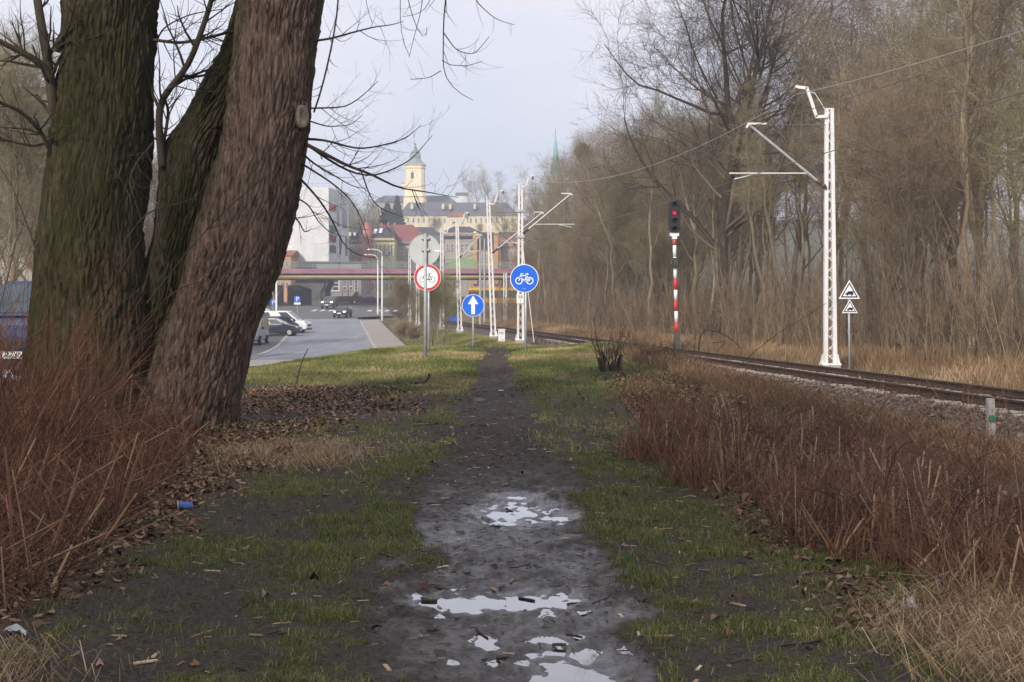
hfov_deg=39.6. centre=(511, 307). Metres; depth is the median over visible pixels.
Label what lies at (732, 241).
bare tree
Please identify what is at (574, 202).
bare tree
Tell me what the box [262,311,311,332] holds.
parked van
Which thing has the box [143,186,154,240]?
bare tree
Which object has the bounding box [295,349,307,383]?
stick
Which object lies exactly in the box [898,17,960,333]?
bare tree
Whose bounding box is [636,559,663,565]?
stick
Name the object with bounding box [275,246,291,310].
street lamp
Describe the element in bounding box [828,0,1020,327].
bare tree
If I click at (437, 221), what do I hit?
bare tree
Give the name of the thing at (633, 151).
bare tree
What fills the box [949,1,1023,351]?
bare tree
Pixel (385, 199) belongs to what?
church nave
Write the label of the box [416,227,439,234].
house
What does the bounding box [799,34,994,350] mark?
bare tree
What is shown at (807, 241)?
bare tree
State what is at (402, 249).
window
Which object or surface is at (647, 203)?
bare tree
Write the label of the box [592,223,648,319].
bare tree
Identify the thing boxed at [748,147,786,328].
bare tree
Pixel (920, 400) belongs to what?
gravel
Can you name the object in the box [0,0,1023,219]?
sky
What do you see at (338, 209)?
window
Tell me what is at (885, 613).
branch
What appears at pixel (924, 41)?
bare tree
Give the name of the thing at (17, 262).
bare tree
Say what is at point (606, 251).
bare tree
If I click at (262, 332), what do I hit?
parked van
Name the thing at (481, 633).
stick
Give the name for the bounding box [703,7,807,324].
bare tree
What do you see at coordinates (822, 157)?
bare tree
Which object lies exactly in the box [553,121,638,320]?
bare tree
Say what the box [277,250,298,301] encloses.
house
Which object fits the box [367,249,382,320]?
street lamp
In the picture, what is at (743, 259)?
bare tree
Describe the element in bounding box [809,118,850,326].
bare tree
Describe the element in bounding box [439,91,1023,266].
overhead wire
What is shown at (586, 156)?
bare tree
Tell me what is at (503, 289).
pole
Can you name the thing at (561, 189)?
bare tree
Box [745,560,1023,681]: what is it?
dry grass
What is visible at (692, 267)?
bare tree
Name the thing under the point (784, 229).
bare tree
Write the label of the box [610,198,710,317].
bare tree
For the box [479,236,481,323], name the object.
pole
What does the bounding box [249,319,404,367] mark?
pavement
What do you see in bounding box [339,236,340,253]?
window
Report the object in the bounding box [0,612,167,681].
dry grass
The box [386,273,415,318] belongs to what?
bush
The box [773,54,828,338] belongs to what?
bare tree
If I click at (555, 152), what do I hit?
church spire
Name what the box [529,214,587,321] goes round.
bare tree
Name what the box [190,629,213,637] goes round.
stick
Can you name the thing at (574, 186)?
bare tree
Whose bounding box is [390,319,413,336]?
bush
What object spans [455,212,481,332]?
catenary mast
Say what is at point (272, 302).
parking sign
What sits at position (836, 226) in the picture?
bare tree
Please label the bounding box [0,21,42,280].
bare tree
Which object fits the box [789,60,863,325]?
bare tree
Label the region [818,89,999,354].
bare tree
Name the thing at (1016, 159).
bare tree
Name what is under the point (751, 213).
bare tree
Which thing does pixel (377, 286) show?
street lamp
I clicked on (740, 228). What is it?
bare tree
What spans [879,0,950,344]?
bare tree
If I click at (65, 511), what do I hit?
bramble thicket
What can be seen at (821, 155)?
bare tree
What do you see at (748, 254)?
bare tree
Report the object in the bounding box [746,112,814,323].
bare tree
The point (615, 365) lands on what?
shrub
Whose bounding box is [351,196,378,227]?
bare tree
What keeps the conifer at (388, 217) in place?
on the ground at (528, 626)
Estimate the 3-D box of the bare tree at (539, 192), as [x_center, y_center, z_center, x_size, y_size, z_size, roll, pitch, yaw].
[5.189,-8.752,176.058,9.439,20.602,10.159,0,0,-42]
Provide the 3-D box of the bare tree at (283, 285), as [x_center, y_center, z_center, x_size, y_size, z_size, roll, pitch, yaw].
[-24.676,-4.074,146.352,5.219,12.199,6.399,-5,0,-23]
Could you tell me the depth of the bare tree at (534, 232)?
176.30 m
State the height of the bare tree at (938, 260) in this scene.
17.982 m
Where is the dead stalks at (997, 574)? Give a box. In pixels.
[626,394,1023,610]
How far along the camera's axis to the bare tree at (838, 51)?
60.80 m
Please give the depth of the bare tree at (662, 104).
104.30 m
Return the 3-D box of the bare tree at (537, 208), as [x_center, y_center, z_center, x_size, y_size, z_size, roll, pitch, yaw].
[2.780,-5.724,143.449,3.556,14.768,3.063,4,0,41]
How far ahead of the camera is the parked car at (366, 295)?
221.43 m
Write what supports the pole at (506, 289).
on the ground at (528, 626)
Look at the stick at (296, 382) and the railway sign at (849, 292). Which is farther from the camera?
the railway sign at (849, 292)
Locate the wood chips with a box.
[1,397,927,681]
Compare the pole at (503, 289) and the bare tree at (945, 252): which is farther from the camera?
the pole at (503, 289)
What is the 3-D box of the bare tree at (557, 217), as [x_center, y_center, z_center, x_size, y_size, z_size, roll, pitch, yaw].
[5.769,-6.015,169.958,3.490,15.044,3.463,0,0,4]
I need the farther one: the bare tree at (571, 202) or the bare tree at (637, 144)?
the bare tree at (571, 202)
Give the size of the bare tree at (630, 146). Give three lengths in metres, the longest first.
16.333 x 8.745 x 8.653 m
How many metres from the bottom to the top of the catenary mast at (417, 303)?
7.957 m
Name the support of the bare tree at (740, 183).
on the ground at (528, 626)
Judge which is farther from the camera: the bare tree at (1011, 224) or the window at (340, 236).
the window at (340, 236)
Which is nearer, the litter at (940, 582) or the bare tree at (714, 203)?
the litter at (940, 582)
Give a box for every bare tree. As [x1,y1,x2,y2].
[0,0,59,285]
[0,2,58,269]
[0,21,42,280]
[0,38,28,262]
[0,75,47,280]
[0,98,49,280]
[0,108,47,280]
[0,155,35,281]
[2,162,44,260]
[143,116,169,257]
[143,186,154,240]
[272,244,298,310]
[348,189,360,247]
[348,197,362,233]
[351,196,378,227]
[366,204,380,226]
[427,216,443,231]
[460,167,482,201]
[462,182,475,201]
[474,162,504,201]
[476,223,483,233]
[484,186,541,312]
[491,171,505,201]
[500,221,508,235]
[503,229,554,305]
[509,163,551,302]
[512,183,529,214]
[525,151,577,299]
[525,158,578,317]
[526,178,549,321]
[526,206,542,305]
[528,184,560,319]
[528,199,551,320]
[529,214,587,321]
[530,149,569,212]
[531,150,590,302]
[533,248,557,304]
[536,173,561,322]
[541,216,599,322]
[544,231,606,324]
[550,121,639,327]
[550,151,578,322]
[550,198,569,319]
[551,186,627,323]
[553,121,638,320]
[554,121,634,298]
[554,162,601,302]
[555,117,624,289]
[561,156,599,305]
[566,0,935,336]
[567,199,611,312]
[582,114,699,327]
[584,214,626,322]
[589,224,648,319]
[590,99,654,321]
[590,107,672,303]
[590,158,681,328]
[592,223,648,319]
[594,168,622,325]
[600,80,719,326]
[606,125,671,306]
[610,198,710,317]
[617,127,657,321]
[621,137,674,325]
[624,101,671,332]
[632,104,728,331]
[637,98,741,328]
[643,84,757,321]
[647,180,720,327]
[660,156,708,323]
[672,69,793,310]
[677,74,781,329]
[689,117,742,311]
[690,71,822,331]
[691,82,772,231]
[691,102,731,326]
[693,101,783,325]
[701,134,777,330]
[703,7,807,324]
[706,206,765,298]
[707,102,814,307]
[712,154,748,324]
[721,66,776,335]
[723,77,778,336]
[735,228,756,302]
[736,63,791,341]
[738,46,824,325]
[741,120,792,332]
[742,0,909,329]
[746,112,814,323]
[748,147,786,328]
[751,81,857,326]
[756,0,926,313]
[762,78,823,334]
[764,0,969,342]
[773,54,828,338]
[782,92,823,328]
[786,60,858,294]
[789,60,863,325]
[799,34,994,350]
[800,15,882,342]
[800,70,857,228]
[803,0,1023,348]
[803,82,847,275]
[807,119,936,338]
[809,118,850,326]
[812,136,850,255]
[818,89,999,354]
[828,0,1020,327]
[852,0,1023,334]
[856,77,888,336]
[869,0,1023,344]
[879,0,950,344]
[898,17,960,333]
[907,22,1016,328]
[912,0,1023,355]
[917,0,1023,340]
[923,36,1002,343]
[924,0,1023,156]
[936,67,977,325]
[941,40,1002,314]
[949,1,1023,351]
[959,48,1023,295]
[962,0,1023,230]
[968,98,1007,327]
[976,24,1023,151]
[985,52,1023,332]
[1011,6,1023,155]
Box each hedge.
[337,296,361,301]
[358,298,380,303]
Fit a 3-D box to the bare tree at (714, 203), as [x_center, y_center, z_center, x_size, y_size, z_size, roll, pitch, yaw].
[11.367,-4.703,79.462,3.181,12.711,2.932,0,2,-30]
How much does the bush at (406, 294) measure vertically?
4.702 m
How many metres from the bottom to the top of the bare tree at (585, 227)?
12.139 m
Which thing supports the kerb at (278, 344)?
on the ground at (528, 626)
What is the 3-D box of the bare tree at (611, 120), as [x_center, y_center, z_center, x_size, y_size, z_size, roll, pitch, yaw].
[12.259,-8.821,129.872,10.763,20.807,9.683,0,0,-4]
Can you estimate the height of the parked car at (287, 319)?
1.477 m
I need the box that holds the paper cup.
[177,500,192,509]
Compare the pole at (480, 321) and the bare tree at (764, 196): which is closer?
the bare tree at (764, 196)
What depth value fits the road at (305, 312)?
194.80 m
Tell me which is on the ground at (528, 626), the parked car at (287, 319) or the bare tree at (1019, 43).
the bare tree at (1019, 43)
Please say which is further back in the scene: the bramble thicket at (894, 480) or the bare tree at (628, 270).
the bare tree at (628, 270)
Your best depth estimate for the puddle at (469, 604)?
7.83 m
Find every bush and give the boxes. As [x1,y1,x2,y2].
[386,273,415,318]
[388,274,420,325]
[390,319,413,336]
[405,325,422,338]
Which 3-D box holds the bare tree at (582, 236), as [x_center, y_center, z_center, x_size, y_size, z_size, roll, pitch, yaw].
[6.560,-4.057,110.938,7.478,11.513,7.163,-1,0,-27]
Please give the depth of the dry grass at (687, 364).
19.12 m
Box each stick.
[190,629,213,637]
[248,634,263,636]
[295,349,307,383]
[361,547,393,557]
[411,374,429,383]
[421,599,436,601]
[469,626,487,638]
[496,655,508,658]
[509,563,542,567]
[518,597,534,600]
[552,643,565,645]
[566,633,582,637]
[616,636,671,642]
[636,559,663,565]
[730,657,763,662]
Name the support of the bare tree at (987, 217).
on the ground at (528, 626)
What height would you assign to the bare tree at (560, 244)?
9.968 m
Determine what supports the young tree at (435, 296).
on the ground at (528, 626)
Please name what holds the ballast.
on the ground at (528, 626)
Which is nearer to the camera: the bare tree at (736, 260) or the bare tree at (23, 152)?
the bare tree at (23, 152)
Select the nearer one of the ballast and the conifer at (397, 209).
the ballast
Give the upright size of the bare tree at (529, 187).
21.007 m
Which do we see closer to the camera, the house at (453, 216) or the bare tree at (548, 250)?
the bare tree at (548, 250)
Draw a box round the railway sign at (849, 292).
[839,280,859,368]
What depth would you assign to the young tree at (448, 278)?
75.79 m
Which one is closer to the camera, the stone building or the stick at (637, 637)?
the stick at (637, 637)
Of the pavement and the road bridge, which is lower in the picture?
the pavement
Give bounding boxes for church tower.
[401,143,426,207]
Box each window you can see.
[331,280,339,290]
[337,208,339,226]
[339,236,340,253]
[342,209,346,227]
[345,237,347,255]
[355,280,357,290]
[401,248,403,257]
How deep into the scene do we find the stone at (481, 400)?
21.24 m
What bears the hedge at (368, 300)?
on the ground at (528, 626)
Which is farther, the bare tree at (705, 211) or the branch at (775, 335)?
the bare tree at (705, 211)
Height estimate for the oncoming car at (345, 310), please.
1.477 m
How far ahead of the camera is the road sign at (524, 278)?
36.00 m
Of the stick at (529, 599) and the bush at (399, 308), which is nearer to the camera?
the stick at (529, 599)
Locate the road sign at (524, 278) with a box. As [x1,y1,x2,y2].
[510,264,538,349]
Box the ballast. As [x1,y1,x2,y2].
[412,318,1023,445]
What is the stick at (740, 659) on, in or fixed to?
on the ground at (528, 626)
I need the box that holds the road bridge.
[268,259,548,317]
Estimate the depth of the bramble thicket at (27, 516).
11.55 m
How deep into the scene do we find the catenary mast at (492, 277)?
88.92 m
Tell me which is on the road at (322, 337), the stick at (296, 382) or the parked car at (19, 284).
the parked car at (19, 284)
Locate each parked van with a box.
[254,318,268,344]
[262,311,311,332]
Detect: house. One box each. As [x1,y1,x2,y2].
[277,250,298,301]
[348,223,361,260]
[362,221,372,293]
[371,227,398,297]
[379,222,432,296]
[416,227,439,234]
[431,235,446,290]
[443,223,480,237]
[444,232,472,296]
[447,212,468,228]
[455,192,468,201]
[471,231,501,287]
[499,237,520,287]
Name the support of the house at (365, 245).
on the ground at (528, 626)
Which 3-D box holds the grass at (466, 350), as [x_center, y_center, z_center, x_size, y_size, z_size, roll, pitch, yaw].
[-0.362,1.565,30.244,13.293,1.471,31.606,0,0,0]
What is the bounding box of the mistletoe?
[575,142,589,159]
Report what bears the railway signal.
on the ground at (528, 626)
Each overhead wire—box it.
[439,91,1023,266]
[444,39,1023,252]
[454,30,1023,223]
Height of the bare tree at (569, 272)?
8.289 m
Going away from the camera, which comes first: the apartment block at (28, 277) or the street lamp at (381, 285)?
the apartment block at (28, 277)
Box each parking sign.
[270,300,274,310]
[294,296,300,315]
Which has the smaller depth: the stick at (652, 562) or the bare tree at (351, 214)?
the stick at (652, 562)
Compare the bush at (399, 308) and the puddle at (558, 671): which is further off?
the bush at (399, 308)
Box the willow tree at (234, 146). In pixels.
[0,0,513,428]
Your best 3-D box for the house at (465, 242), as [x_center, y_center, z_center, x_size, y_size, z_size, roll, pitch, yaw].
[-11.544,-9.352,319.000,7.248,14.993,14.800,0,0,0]
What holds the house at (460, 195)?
on the ground at (528, 626)
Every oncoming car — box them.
[321,296,339,307]
[333,305,351,316]
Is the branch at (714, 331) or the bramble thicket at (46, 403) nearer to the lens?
the bramble thicket at (46, 403)
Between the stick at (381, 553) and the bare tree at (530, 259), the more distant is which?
the bare tree at (530, 259)
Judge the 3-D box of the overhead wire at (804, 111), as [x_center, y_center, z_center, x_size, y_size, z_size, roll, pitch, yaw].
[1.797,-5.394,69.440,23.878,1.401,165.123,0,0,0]
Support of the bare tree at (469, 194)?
on the ground at (528, 626)
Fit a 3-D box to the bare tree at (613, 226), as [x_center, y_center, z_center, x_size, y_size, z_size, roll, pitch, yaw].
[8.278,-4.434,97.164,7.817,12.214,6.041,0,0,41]
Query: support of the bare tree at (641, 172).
on the ground at (528, 626)
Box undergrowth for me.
[466,174,1023,367]
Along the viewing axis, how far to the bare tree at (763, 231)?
83.03 m
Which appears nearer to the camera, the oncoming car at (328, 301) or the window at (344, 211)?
the oncoming car at (328, 301)
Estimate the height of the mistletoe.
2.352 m
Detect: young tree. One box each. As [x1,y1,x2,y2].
[403,265,458,344]
[427,265,464,344]
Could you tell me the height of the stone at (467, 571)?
0.029 m
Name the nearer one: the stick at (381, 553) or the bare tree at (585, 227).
the stick at (381, 553)
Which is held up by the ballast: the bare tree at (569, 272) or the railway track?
the railway track
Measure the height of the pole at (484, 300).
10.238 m
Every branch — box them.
[245,432,265,451]
[698,329,741,352]
[735,303,825,369]
[781,632,843,645]
[863,606,939,618]
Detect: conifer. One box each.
[376,202,397,226]
[392,195,405,224]
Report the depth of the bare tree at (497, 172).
559.95 m
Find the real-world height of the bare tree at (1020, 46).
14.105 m
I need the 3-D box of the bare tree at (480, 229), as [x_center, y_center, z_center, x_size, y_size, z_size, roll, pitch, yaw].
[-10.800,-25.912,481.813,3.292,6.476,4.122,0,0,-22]
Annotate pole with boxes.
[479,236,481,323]
[483,238,485,323]
[503,273,504,316]
[505,273,506,317]
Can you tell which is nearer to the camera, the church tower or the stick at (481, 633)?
the stick at (481, 633)
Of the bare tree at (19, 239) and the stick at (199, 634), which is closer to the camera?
the stick at (199, 634)
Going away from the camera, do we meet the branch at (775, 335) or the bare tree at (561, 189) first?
the branch at (775, 335)
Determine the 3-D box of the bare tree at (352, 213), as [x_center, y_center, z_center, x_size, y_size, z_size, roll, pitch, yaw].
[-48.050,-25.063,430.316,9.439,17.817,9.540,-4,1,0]
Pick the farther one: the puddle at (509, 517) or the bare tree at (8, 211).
the bare tree at (8, 211)
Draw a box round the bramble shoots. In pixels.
[612,353,1023,607]
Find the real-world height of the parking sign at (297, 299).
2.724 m
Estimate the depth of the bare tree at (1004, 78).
57.22 m
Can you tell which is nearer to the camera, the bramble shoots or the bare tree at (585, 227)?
the bramble shoots
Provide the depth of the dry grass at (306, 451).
14.43 m
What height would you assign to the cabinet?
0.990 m
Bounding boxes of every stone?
[343,452,362,457]
[462,569,470,573]
[473,398,485,402]
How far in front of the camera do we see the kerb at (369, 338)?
113.50 m
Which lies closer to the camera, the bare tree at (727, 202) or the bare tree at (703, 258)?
the bare tree at (727, 202)
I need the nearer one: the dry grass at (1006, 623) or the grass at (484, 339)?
the dry grass at (1006, 623)
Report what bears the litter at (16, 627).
on the ground at (528, 626)
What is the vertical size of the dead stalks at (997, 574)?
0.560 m
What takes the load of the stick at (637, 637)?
on the ground at (528, 626)
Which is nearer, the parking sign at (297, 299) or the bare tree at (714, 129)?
the bare tree at (714, 129)
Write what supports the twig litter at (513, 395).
on the ground at (528, 626)
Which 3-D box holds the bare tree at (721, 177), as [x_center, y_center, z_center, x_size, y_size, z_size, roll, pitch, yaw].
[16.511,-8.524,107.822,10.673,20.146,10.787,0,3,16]
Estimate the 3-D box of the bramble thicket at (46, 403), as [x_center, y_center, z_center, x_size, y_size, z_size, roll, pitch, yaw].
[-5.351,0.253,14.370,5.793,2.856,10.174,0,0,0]
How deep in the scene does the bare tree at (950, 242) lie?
69.23 m
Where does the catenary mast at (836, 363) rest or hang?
on the ground at (528, 626)
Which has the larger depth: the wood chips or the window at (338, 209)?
the window at (338, 209)
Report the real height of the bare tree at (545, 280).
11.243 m
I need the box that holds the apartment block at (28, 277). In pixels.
[0,87,46,283]
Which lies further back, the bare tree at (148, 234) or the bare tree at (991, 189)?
the bare tree at (148, 234)
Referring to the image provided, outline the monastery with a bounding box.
[402,202,517,231]
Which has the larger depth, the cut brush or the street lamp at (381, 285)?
the street lamp at (381, 285)
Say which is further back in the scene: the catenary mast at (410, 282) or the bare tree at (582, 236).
the catenary mast at (410, 282)
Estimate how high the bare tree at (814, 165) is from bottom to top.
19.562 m
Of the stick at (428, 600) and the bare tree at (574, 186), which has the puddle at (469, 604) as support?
the stick at (428, 600)
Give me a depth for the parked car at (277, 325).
120.22 m
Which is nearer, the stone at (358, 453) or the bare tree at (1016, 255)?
the stone at (358, 453)
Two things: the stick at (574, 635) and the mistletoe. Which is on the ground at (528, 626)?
the stick at (574, 635)
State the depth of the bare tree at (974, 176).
67.84 m
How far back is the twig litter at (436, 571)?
8.52 m
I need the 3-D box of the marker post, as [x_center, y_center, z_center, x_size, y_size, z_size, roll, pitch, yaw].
[6.576,1.876,19.497,0.140,1.268,0.106,0,0,0]
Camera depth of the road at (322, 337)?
109.46 m
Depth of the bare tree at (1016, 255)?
58.82 m
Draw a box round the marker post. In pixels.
[986,398,995,442]
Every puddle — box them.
[412,589,590,617]
[447,633,634,681]
[477,496,569,525]
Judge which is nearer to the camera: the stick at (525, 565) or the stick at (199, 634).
the stick at (199, 634)
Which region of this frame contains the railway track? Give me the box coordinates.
[413,317,1023,415]
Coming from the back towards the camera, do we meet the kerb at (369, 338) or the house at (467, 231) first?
the house at (467, 231)
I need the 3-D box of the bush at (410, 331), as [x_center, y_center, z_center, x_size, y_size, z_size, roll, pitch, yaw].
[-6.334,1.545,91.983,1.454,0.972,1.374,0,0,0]
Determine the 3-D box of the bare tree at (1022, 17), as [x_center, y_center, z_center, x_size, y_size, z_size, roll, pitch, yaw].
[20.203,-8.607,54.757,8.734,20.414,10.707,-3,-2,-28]
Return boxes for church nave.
[372,194,454,218]
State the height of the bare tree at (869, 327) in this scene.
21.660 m
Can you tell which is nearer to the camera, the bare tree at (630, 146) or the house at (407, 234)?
the bare tree at (630, 146)
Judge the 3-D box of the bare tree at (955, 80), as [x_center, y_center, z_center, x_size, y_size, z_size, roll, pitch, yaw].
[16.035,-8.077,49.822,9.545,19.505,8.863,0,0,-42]
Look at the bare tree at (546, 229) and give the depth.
149.10 m
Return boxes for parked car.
[0,281,31,375]
[265,316,298,325]
[268,318,301,335]
[352,294,375,303]
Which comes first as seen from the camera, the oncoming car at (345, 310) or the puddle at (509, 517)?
the puddle at (509, 517)
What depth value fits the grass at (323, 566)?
8.90 m
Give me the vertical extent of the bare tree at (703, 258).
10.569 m
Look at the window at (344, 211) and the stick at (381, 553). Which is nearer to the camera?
the stick at (381, 553)
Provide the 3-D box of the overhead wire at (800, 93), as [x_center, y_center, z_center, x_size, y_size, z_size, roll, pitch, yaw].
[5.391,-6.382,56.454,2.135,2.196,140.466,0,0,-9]
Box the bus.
[469,288,532,302]
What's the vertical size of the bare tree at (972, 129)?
12.583 m
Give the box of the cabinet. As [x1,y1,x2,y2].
[498,329,505,341]
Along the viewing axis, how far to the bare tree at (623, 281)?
115.39 m
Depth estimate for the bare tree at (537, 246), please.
153.37 m
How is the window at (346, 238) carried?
in the office block at (312, 248)
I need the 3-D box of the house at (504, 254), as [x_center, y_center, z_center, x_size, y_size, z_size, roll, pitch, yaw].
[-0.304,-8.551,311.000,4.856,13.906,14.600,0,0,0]
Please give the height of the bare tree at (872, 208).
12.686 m
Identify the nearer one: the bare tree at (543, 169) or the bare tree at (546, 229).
the bare tree at (546, 229)
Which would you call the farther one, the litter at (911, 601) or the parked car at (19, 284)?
the parked car at (19, 284)
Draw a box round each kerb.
[251,335,287,356]
[265,319,376,359]
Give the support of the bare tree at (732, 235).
on the ground at (528, 626)
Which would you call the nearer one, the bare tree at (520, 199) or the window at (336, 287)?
the window at (336, 287)
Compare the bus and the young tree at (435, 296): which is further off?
the bus
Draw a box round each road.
[2,319,372,381]
[278,305,392,318]
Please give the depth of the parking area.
105.75 m
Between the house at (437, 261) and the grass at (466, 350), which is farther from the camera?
the house at (437, 261)
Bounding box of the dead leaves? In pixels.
[0,370,1023,681]
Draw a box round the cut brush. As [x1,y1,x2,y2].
[596,320,774,382]
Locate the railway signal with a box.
[668,199,681,348]
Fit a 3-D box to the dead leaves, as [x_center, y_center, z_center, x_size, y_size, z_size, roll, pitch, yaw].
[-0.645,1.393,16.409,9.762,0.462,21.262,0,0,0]
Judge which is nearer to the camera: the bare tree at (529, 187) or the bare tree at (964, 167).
the bare tree at (964, 167)
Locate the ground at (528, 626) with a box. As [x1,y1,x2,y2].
[0,220,1023,681]
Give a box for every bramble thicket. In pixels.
[0,205,287,496]
[0,302,220,628]
[0,370,209,608]
[593,367,1023,612]
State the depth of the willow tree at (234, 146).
17.13 m
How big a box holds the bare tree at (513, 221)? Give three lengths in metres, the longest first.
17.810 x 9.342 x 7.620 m
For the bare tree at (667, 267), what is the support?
on the ground at (528, 626)
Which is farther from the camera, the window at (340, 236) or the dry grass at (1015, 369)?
the window at (340, 236)
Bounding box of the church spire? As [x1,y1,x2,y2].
[548,129,562,211]
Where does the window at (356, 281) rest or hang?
in the stone building
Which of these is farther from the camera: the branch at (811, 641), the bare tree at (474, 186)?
the bare tree at (474, 186)
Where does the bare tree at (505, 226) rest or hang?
on the ground at (528, 626)
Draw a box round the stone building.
[315,261,367,303]
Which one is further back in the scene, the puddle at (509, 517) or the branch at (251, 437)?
the branch at (251, 437)
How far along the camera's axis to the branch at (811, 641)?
6.76 m
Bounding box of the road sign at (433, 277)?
[414,265,440,349]
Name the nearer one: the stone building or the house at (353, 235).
the stone building
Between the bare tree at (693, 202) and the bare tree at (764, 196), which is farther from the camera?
the bare tree at (693, 202)
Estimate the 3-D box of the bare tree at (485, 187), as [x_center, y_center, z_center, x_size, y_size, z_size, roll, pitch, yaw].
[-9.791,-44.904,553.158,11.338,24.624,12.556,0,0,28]
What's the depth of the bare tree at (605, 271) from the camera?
125.58 m
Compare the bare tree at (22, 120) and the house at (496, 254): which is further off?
the house at (496, 254)
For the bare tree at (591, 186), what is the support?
on the ground at (528, 626)
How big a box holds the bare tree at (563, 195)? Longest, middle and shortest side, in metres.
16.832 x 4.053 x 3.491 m
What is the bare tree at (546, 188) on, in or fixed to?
on the ground at (528, 626)
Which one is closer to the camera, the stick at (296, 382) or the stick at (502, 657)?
the stick at (502, 657)
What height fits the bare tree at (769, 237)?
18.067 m
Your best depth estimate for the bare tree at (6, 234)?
118.56 m
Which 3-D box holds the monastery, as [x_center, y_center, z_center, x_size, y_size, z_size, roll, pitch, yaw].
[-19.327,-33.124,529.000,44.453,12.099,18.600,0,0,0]
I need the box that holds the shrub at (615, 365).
[581,311,631,371]
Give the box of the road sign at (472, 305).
[462,294,483,345]
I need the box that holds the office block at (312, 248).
[287,183,347,268]
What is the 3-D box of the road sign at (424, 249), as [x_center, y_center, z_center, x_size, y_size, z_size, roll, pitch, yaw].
[-1.973,-0.072,31.962,0.712,3.205,0.100,0,0,0]
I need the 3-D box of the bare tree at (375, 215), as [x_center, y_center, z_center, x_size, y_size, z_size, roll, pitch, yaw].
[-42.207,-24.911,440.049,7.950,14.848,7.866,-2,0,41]
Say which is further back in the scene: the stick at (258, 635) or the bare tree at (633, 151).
the bare tree at (633, 151)
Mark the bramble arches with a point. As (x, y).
(980, 510)
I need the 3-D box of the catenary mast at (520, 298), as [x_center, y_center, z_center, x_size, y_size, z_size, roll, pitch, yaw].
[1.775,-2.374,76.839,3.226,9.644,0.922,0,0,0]
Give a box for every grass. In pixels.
[0,341,934,460]
[0,447,1021,681]
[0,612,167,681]
[161,432,430,488]
[400,329,540,346]
[468,317,1023,389]
[611,340,1023,481]
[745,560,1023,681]
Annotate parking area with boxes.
[251,333,285,354]
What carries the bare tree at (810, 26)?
on the ground at (528, 626)
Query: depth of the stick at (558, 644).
6.81 m
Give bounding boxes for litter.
[0,421,1005,681]
[1,624,26,634]
[393,354,569,467]
[901,596,916,607]
[934,578,944,586]
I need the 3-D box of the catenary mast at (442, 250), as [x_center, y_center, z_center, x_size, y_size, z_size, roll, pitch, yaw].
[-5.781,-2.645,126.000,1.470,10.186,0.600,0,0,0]
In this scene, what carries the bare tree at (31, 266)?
on the ground at (528, 626)
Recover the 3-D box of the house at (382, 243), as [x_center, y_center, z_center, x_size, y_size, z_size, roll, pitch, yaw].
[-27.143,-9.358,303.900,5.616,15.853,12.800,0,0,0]
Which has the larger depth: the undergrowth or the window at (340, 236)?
the window at (340, 236)
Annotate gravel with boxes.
[527,338,1023,450]
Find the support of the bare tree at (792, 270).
on the ground at (528, 626)
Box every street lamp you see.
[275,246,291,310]
[365,254,378,314]
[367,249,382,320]
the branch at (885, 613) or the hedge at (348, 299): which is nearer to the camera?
the branch at (885, 613)
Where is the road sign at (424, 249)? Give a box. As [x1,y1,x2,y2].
[408,233,439,357]
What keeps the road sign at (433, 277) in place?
on the ground at (528, 626)
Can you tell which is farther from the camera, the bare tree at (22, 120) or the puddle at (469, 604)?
the bare tree at (22, 120)
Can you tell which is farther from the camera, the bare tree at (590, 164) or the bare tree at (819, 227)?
the bare tree at (590, 164)
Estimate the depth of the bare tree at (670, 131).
128.43 m
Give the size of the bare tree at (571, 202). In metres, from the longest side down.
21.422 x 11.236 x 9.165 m
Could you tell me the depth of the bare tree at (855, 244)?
59.02 m
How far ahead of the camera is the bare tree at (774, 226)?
85.25 m
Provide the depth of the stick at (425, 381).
24.45 m
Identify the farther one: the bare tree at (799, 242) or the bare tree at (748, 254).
the bare tree at (799, 242)
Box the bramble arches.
[565,365,1023,593]
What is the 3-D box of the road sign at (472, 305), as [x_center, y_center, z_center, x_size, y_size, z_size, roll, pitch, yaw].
[-1.093,0.570,40.034,0.625,1.898,0.086,0,0,0]
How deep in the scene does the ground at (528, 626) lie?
8.52 m
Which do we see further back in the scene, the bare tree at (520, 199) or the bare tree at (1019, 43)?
the bare tree at (520, 199)
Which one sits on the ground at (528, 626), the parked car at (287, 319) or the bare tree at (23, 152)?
the bare tree at (23, 152)
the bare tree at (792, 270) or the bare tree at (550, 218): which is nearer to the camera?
the bare tree at (792, 270)
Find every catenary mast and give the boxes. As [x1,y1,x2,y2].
[407,251,411,321]
[415,264,420,325]
[439,220,454,329]
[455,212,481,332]
[486,190,543,337]
[515,175,574,343]
[729,85,841,367]
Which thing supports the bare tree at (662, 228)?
on the ground at (528, 626)
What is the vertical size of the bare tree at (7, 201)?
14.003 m
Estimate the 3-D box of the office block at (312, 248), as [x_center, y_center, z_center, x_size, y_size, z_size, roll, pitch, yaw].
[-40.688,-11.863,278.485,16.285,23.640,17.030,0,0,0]

